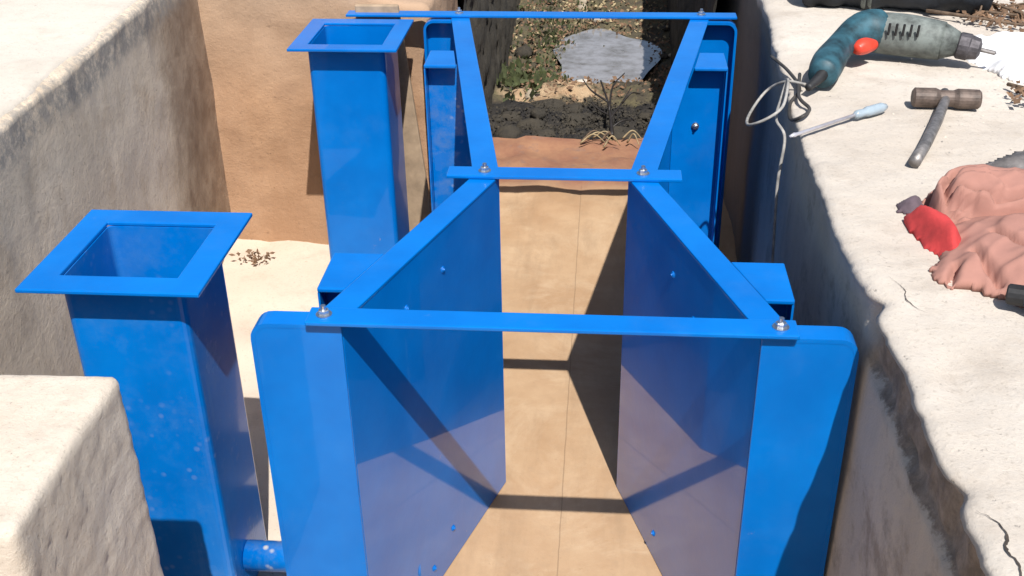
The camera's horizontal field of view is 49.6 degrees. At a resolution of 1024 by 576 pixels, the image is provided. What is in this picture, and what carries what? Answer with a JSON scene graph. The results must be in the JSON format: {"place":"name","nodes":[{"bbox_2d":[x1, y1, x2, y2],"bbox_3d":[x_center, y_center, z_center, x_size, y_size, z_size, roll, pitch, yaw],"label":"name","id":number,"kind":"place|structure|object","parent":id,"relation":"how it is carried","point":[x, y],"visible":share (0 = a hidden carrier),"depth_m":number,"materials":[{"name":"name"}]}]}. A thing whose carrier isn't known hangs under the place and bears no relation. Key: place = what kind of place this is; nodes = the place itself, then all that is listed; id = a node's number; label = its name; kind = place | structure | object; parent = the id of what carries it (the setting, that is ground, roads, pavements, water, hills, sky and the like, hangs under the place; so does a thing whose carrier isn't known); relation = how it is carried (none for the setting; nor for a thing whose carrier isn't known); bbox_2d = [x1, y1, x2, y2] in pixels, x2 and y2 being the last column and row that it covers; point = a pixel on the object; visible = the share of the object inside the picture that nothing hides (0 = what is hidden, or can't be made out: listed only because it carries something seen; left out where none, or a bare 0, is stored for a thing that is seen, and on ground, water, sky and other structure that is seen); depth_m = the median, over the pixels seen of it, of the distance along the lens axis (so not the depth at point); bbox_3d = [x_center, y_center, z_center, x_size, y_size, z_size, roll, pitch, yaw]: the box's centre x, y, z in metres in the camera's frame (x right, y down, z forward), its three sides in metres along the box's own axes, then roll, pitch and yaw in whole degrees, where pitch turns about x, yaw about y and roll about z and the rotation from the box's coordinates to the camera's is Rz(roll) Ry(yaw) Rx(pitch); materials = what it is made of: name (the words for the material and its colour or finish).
{"place":"outdoors","nodes":[
{"label":"outdoors","id":0,"kind":"place"},
{"bbox_2d":[0,375,163,575],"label":"concrete block","id":1,"kind":"structure","parent":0,"point":[73,502],"depth_m":1.09,"materials":[{"name":"beige concrete"}]},
{"bbox_2d":[223,136,736,575],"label":"channel floor","id":2,"kind":"structure","parent":0,"point":[557,506],"depth_m":2.37,"materials":[{"name":"concrete"}]},
{"bbox_2d":[0,0,230,375],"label":"retaining wall","id":3,"kind":"structure","parent":2,"relation":"on","point":[118,112],"depth_m":1.99,"materials":[{"name":"grey concrete"}]},
{"bbox_2d":[0,0,136,117],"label":"bank top","id":4,"kind":"structure","parent":3,"relation":"attached to","point":[41,41],"depth_m":2.00,"materials":[{"name":"concrete"}]},
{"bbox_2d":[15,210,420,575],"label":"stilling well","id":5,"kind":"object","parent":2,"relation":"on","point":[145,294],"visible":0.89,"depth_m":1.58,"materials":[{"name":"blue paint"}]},
{"bbox_2d":[228,249,274,263],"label":"dry leaves","id":6,"kind":"object","parent":2,"relation":"on","point":[255,259],"visible":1,"depth_m":2.77,"materials":[{"name":"brown plant"}]},
{"bbox_2d":[198,0,457,244],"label":"headwall","id":7,"kind":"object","parent":2,"relation":"on","point":[263,97],"visible":0.38,"depth_m":2.69,"materials":[{"name":"concrete"}]},
{"bbox_2d":[287,19,413,259],"bbox_3d":[-0.272,-0.287,2.544,0.372,0.604,0.232,1,29,4],"label":"stilling well","id":8,"kind":"object","parent":2,"relation":"on","point":[354,71],"visible":0.75,"depth_m":2.46,"materials":[{"name":"blue paint"}]},
{"bbox_2d":[355,4,431,230],"bbox_3d":[-0.274,-0.373,2.675,0.162,0.625,0.014,1,29,4],"label":"plank","id":9,"kind":"object","parent":2,"relation":"on","point":[419,203],"visible":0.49,"depth_m":2.67,"materials":[{"name":"beige wood"}]},
{"bbox_2d":[251,7,858,575],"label":"flume","id":10,"kind":"object","parent":2,"relation":"on","point":[381,385],"visible":1,"depth_m":1.54,"materials":[{"name":"blue paint"}]},
{"bbox_2d":[581,130,603,140],"bbox_3d":[0.253,-0.475,3.437,0.086,0.033,0.006,-11,31,-18],"label":"stick","id":11,"kind":"object","parent":2,"relation":"on","point":[589,133],"visible":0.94,"depth_m":3.43,"materials":[{"name":"beige plant"}]},
{"bbox_2d":[580,133,605,143],"bbox_3d":[0.249,-0.459,3.406,0.082,0.034,0.010,1,29,4],"label":"stick","id":12,"kind":"object","parent":2,"relation":"on","point":[582,141],"visible":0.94,"depth_m":3.40,"materials":[{"name":"wood"}]},
{"bbox_2d":[600,132,615,141],"bbox_3d":[0.297,-0.466,3.417,0.048,0.032,0.007,1,29,4],"label":"stick","id":13,"kind":"object","parent":2,"relation":"on","point":[604,136],"visible":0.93,"depth_m":3.42,"materials":[{"name":"beige plant"}]},
{"bbox_2d":[603,135,620,147],"bbox_3d":[0.304,-0.448,3.380,0.058,0.039,0.006,-10,30,-15],"label":"stick","id":14,"kind":"object","parent":2,"relation":"on","point":[605,144],"visible":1,"depth_m":3.38,"materials":[{"name":"wood"}]},
{"bbox_2d":[622,130,641,138],"bbox_3d":[0.373,-0.476,3.436,0.063,0.031,0.009,1,29,4],"label":"stick","id":15,"kind":"object","parent":2,"relation":"on","point":[625,135],"visible":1,"depth_m":3.43,"materials":[{"name":"wood"}]},
{"bbox_2d":[626,133,639,145],"bbox_3d":[0.372,-0.458,3.395,0.048,0.038,0.006,19,35,32],"label":"stick","id":16,"kind":"object","parent":2,"relation":"on","point":[628,140],"visible":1,"depth_m":3.39,"materials":[{"name":"wood"}]},
{"bbox_2d":[715,0,1023,575],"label":"concrete wall","id":17,"kind":"structure","parent":2,"relation":"on","point":[931,480],"depth_m":1.40,"materials":[{"name":"beige concrete"}]},
{"bbox_2d":[770,55,810,121],"bbox_3d":[0.483,-0.347,1.914,0.041,0.030,0.314,1,29,4],"label":"wire","id":18,"kind":"object","parent":17,"relation":"on","point":[797,94],"visible":0.98,"depth_m":1.86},
{"bbox_2d":[789,103,887,137],"bbox_3d":[0.515,-0.266,1.749,0.211,0.018,0.017,-17,33,-26],"label":"screwdriver","id":19,"kind":"object","parent":17,"relation":"on","point":[872,110],"visible":1,"depth_m":1.76,"materials":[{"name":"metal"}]},
{"bbox_2d":[802,0,993,14],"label":"tool bag","id":20,"kind":"object","parent":17,"relation":"on","point":[969,6],"visible":0.92,"depth_m":2.30,"materials":[{"name":"black fabric"}]},
{"bbox_2d":[805,9,996,90],"bbox_3d":[0.648,-0.437,1.979,0.385,0.088,0.187,-11,31,-17],"label":"power drill","id":21,"kind":"object","parent":17,"relation":"on","point":[877,31],"visible":1,"depth_m":1.97,"materials":[{"name":"teal plastic"}]},
{"bbox_2d":[745,78,805,262],"bbox_3d":[0.438,-0.158,1.930,0.090,0.376,0.237,9,31,17],"label":"power cable","id":22,"kind":"object","parent":21,"relation":"attached to","point":[786,82],"visible":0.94,"depth_m":1.84,"materials":[{"name":"white plastic"}]},
{"bbox_2d":[896,195,922,214],"bbox_3d":[0.532,-0.114,1.483,0.040,0.018,0.056,1,29,4],"label":"rag","id":23,"kind":"object","parent":17,"relation":"on","point":[909,205],"visible":0.74,"depth_m":1.47,"materials":[{"name":"grey fabric"}]},
{"bbox_2d":[903,205,960,257],"bbox_3d":[0.538,-0.074,1.394,0.060,0.034,0.132,1,29,4],"label":"rag","id":24,"kind":"object","parent":17,"relation":"on","point":[934,231],"visible":0.88,"depth_m":1.38,"materials":[{"name":"red fabric"}]},
{"bbox_2d":[908,87,982,167],"bbox_3d":[0.669,-0.251,1.701,0.109,0.033,0.296,8,30,16],"label":"hammer","id":25,"kind":"object","parent":17,"relation":"on","point":[942,100],"visible":1,"depth_m":1.78,"materials":[{"name":"brown metal"}]},
{"bbox_2d":[881,62,1012,178],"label":"gravel crumbs","id":26,"kind":"object","parent":17,"relation":"on","point":[946,136],"visible":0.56,"depth_m":1.73,"materials":[{"name":"gravel"}]},
{"bbox_2d":[922,164,1023,224],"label":"rag","id":27,"kind":"object","parent":17,"relation":"on","point":[959,194],"visible":0.68,"depth_m":1.43,"materials":[{"name":"pink fabric"}]},
{"bbox_2d":[926,5,1023,25],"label":"twig","id":28,"kind":"object","parent":17,"relation":"on","point":[959,15],"visible":0.94,"depth_m":2.23,"materials":[{"name":"brown wood"}]},
{"bbox_2d":[929,213,1023,307],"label":"rag","id":29,"kind":"object","parent":17,"relation":"on","point":[985,257],"visible":0.89,"depth_m":1.31,"materials":[{"name":"pink fabric"}]},
{"bbox_2d":[956,0,1023,31],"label":"dry leaves","id":30,"kind":"object","parent":17,"relation":"on","point":[1018,18],"visible":0.75,"depth_m":2.22,"materials":[{"name":"brown plant"}]},
{"bbox_2d":[967,31,1023,84],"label":"plastic bag","id":31,"kind":"object","parent":17,"relation":"on","point":[1006,60],"visible":0.82,"depth_m":2.00,"materials":[{"name":"white plastic"}]},
{"bbox_2d":[973,11,1020,15],"bbox_3d":[1.027,-0.546,2.225,0.220,0.013,0.026,15,33,26],"label":"twig","id":32,"kind":"object","parent":17,"relation":"on","point":[996,12],"visible":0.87,"depth_m":2.23,"materials":[{"name":"brown wood"}]},
{"bbox_2d":[986,150,1023,168],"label":"plastic sheet","id":33,"kind":"object","parent":17,"relation":"on","point":[1015,159],"visible":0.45,"depth_m":1.57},
{"bbox_2d":[992,2,1023,14],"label":"twig","id":34,"kind":"object","parent":17,"relation":"on","point":[1008,8],"visible":0.78,"depth_m":2.25,"materials":[{"name":"brown wood"}]},
{"bbox_2d":[1005,284,1023,306],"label":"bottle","id":35,"kind":"object","parent":17,"relation":"on","point":[1014,294],"visible":1,"depth_m":1.23,"materials":[{"name":"black plastic"}]},
{"bbox_2d":[1006,82,1023,87],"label":"twig","id":36,"kind":"object","parent":17,"relation":"on","point":[1009,84],"visible":0.74,"depth_m":1.88,"materials":[{"name":"brown wood"}]},
{"bbox_2d":[1006,80,1023,103],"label":"dry leaves","id":37,"kind":"object","parent":17,"relation":"on","point":[1018,89],"visible":1,"depth_m":1.84,"materials":[{"name":"brown plant"}]},
{"bbox_2d":[460,0,519,112],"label":"stone bank","id":38,"kind":"structure","parent":0,"point":[493,38],"depth_m":3.81,"materials":[{"name":"stone"}]},
{"bbox_2d":[457,0,671,139],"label":"stream bed","id":39,"kind":"object","parent":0,"point":[578,90],"visible":0.2,"depth_m":4.04,"materials":[{"name":"brown soil"}]},
{"bbox_2d":[494,117,502,122],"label":"stone","id":40,"kind":"object","parent":39,"relation":"on","point":[497,119],"visible":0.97,"depth_m":3.71,"materials":[{"name":"grey stone"}]},
{"bbox_2d":[494,124,522,138],"bbox_3d":[-0.010,-0.490,3.543,0.093,0.060,0.106,1,29,4],"label":"stone","id":41,"kind":"object","parent":39,"relation":"on","point":[510,131],"visible":0.69,"depth_m":3.52,"materials":[{"name":"grey stone"}]},
{"bbox_2d":[500,111,522,120],"bbox_3d":[-0.005,-0.574,3.751,0.087,0.051,0.065,1,29,4],"label":"stone","id":42,"kind":"object","parent":39,"relation":"on","point":[509,116],"visible":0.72,"depth_m":3.73,"materials":[{"name":"grey stone"}]},
{"bbox_2d":[514,45,533,58],"bbox_3d":[0.050,-1.011,4.759,0.084,0.063,0.076,1,29,4],"label":"stone","id":43,"kind":"object","parent":39,"relation":"on","point":[523,50],"visible":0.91,"depth_m":4.73,"materials":[{"name":"grey stone"}]},
{"bbox_2d":[496,57,555,101],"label":"stream weeds","id":44,"kind":"object","parent":39,"relation":"on","point":[514,79],"visible":0.92,"depth_m":4.06,"materials":[{"name":"green plant"}]},
{"bbox_2d":[516,118,548,130],"bbox_3d":[0.067,-0.528,3.667,0.110,0.075,0.068,1,29,4],"label":"stone","id":45,"kind":"object","parent":39,"relation":"on","point":[533,122],"visible":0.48,"depth_m":3.64,"materials":[{"name":"grey stone"}]},
{"bbox_2d":[525,89,540,98],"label":"stone","id":46,"kind":"object","parent":39,"relation":"on","point":[527,95],"visible":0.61,"depth_m":3.91,"materials":[{"name":"beige stone"}]},
{"bbox_2d":[530,107,547,118],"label":"stone","id":47,"kind":"object","parent":39,"relation":"on","point":[537,112],"visible":0.92,"depth_m":3.70,"materials":[{"name":"grey stone"}]},
{"bbox_2d":[531,128,555,136],"bbox_3d":[0.101,-0.481,3.551,0.090,0.050,0.094,1,29,4],"label":"stone","id":48,"kind":"object","parent":39,"relation":"on","point":[541,133],"visible":0.42,"depth_m":3.54,"materials":[{"name":"grey stone"}]},
{"bbox_2d":[531,98,566,109],"bbox_3d":[0.122,-0.628,3.864,0.121,0.059,0.119,-16,32,-25],"label":"stone","id":49,"kind":"object","parent":39,"relation":"on","point":[558,103],"visible":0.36,"depth_m":3.84,"materials":[{"name":"grey stone"}]},
{"bbox_2d":[504,0,607,81],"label":"stream weeds","id":50,"kind":"object","parent":39,"relation":"on","point":[553,34],"visible":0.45,"depth_m":4.96,"materials":[{"name":"green plant"}]},
{"bbox_2d":[558,128,575,133],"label":"stone","id":51,"kind":"object","parent":39,"relation":"on","point":[570,131],"visible":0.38,"depth_m":3.58,"materials":[{"name":"grey stone"}]},
{"bbox_2d":[487,94,656,137],"bbox_3d":[0.239,-0.562,3.671,0.681,0.090,0.453,1,29,4],"label":"stream debris","id":52,"kind":"object","parent":39,"relation":"on","point":[572,125],"visible":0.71,"depth_m":3.68,"materials":[{"name":"brown plant"}]},
{"bbox_2d":[564,104,584,113],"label":"stone","id":53,"kind":"object","parent":39,"relation":"on","point":[574,107],"visible":0.48,"depth_m":3.78,"materials":[{"name":"grey stone"}]},
{"bbox_2d":[563,113,591,126],"bbox_3d":[0.214,-0.552,3.711,0.108,0.072,0.093,1,29,4],"label":"stone","id":54,"kind":"object","parent":39,"relation":"on","point":[578,116],"visible":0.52,"depth_m":3.68,"materials":[{"name":"grey stone"}]},
{"bbox_2d":[577,3,586,9],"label":"stone","id":55,"kind":"object","parent":39,"relation":"on","point":[580,6],"visible":0.55,"depth_m":5.39,"materials":[{"name":"beige stone"}]},
{"bbox_2d":[501,0,671,99],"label":"brown litter","id":56,"kind":"object","parent":39,"relation":"on","point":[588,77],"visible":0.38,"depth_m":4.83,"materials":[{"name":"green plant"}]},
{"bbox_2d":[581,112,596,122],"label":"stone","id":57,"kind":"object","parent":39,"relation":"on","point":[590,114],"visible":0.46,"depth_m":3.71,"materials":[{"name":"grey stone"}]},
{"bbox_2d":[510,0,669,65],"bbox_3d":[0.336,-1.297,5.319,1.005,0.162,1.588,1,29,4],"label":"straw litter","id":58,"kind":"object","parent":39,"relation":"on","point":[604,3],"visible":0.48,"depth_m":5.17,"materials":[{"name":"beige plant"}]},
{"bbox_2d":[598,125,640,138],"bbox_3d":[0.340,-0.480,3.526,0.142,0.075,0.102,1,29,4],"label":"stone","id":59,"kind":"object","parent":39,"relation":"on","point":[619,132],"visible":0.36,"depth_m":3.50,"materials":[{"name":"grey stone"}]},
{"bbox_2d":[582,73,639,135],"bbox_3d":[0.349,-0.600,3.593,0.167,0.087,0.349,-7,30,-10],"label":"branch","id":60,"kind":"object","parent":59,"relation":"on","point":[610,115],"visible":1,"depth_m":3.61,"materials":[{"name":"brown wood"}]},
{"bbox_2d":[637,112,651,119],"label":"stone","id":61,"kind":"object","parent":39,"relation":"on","point":[643,115],"visible":0.56,"depth_m":3.69,"materials":[{"name":"grey stone"}]},
{"bbox_2d":[660,53,668,58],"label":"stone","id":62,"kind":"object","parent":39,"relation":"on","point":[664,56],"visible":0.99,"depth_m":4.72,"materials":[{"name":"black stone"}]},
{"bbox_2d":[662,25,670,31],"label":"stone","id":63,"kind":"object","parent":39,"relation":"on","point":[664,28],"visible":0.73,"depth_m":5.05,"materials":[{"name":"black stone"}]},
{"bbox_2d":[553,29,661,83],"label":"water","id":64,"kind":"structure","parent":0,"point":[592,57],"depth_m":4.74,"materials":[{"name":"grey liquid"}]},
{"bbox_2d":[667,0,716,64],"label":"stone bank","id":65,"kind":"structure","parent":0,"point":[678,28],"depth_m":4.05,"materials":[{"name":"stone"}]}
]}

